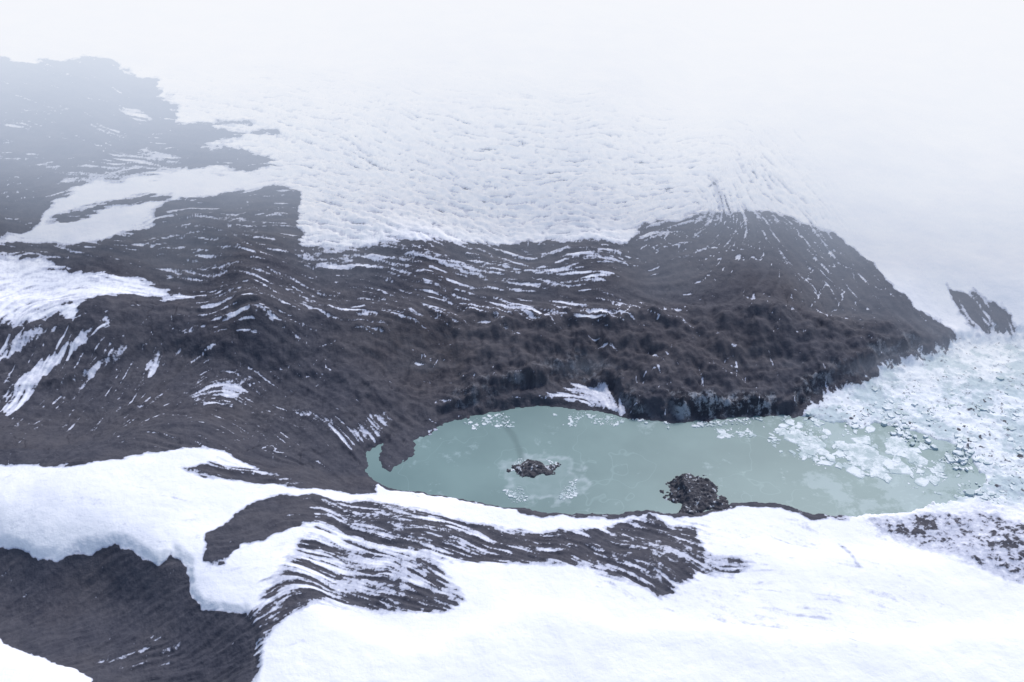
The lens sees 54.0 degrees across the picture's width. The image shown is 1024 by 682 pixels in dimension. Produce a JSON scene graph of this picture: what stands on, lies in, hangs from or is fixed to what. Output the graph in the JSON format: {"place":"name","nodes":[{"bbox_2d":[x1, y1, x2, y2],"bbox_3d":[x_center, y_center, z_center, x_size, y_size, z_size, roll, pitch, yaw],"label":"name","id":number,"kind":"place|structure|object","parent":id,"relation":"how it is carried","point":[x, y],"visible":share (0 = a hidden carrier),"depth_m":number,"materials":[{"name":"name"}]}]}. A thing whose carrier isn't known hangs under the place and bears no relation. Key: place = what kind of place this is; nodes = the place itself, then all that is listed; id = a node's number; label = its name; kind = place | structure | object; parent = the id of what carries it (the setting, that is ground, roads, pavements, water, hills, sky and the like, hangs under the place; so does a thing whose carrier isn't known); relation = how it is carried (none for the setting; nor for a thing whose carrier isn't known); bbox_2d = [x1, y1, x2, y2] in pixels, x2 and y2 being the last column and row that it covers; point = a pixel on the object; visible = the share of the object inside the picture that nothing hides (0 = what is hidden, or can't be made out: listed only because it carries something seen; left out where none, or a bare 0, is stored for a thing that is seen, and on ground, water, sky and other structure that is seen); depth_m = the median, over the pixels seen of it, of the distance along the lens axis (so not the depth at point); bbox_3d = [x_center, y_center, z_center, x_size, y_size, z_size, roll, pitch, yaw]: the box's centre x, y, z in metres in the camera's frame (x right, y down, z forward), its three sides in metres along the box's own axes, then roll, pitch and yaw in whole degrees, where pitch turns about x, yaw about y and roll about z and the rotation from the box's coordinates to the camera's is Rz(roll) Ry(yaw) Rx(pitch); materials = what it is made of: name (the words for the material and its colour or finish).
{"place":"outdoors","nodes":[
{"label":"outdoors","id":0,"kind":"place"},
{"bbox_2d":[0,0,1023,681],"bbox_3d":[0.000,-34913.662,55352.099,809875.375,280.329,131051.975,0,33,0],"label":"glacier terrain","id":1,"kind":"structure","parent":0,"point":[272,272],"depth_m":1761.62,"materials":[{"name":"white snow"}]},
{"bbox_2d":[808,367,1023,458],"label":"ash covered ice blocks","id":2,"kind":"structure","parent":1,"relation":"on","point":[1020,456],"depth_m":1618.52,"materials":[{"name":"ice"},{"name":"volcanic ash"}]},
{"bbox_2d":[365,405,985,516],"bbox_3d":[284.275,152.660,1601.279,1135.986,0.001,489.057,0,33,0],"label":"lagoon water","id":3,"kind":"structure","parent":0,"point":[627,465],"depth_m":1540.15,"materials":[{"name":"teal liquid"}]},
{"bbox_2d":[507,459,560,477],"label":"rock island","id":4,"kind":"object","parent":3,"relation":"in","point":[530,468],"visible":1,"depth_m":1529.85,"materials":[{"name":"grey stone"}]},
{"bbox_2d":[659,473,729,514],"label":"rock island","id":5,"kind":"object","parent":3,"relation":"in","point":[691,494],"visible":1,"depth_m":1475.34,"materials":[{"name":"grey stone"}]},
{"bbox_2d":[464,412,972,502],"bbox_3d":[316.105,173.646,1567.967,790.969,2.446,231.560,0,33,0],"label":"ice floes","id":6,"kind":"object","parent":3,"relation":"on","point":[863,454],"visible":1,"depth_m":1569.53,"materials":[{"name":"white ice"}]},
{"bbox_2d":[805,355,1023,504],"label":"ice rubble","id":7,"kind":"object","parent":3,"relation":"on","point":[959,454],"visible":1,"depth_m":1598.22,"materials":[{"name":"white ice"}]}
]}

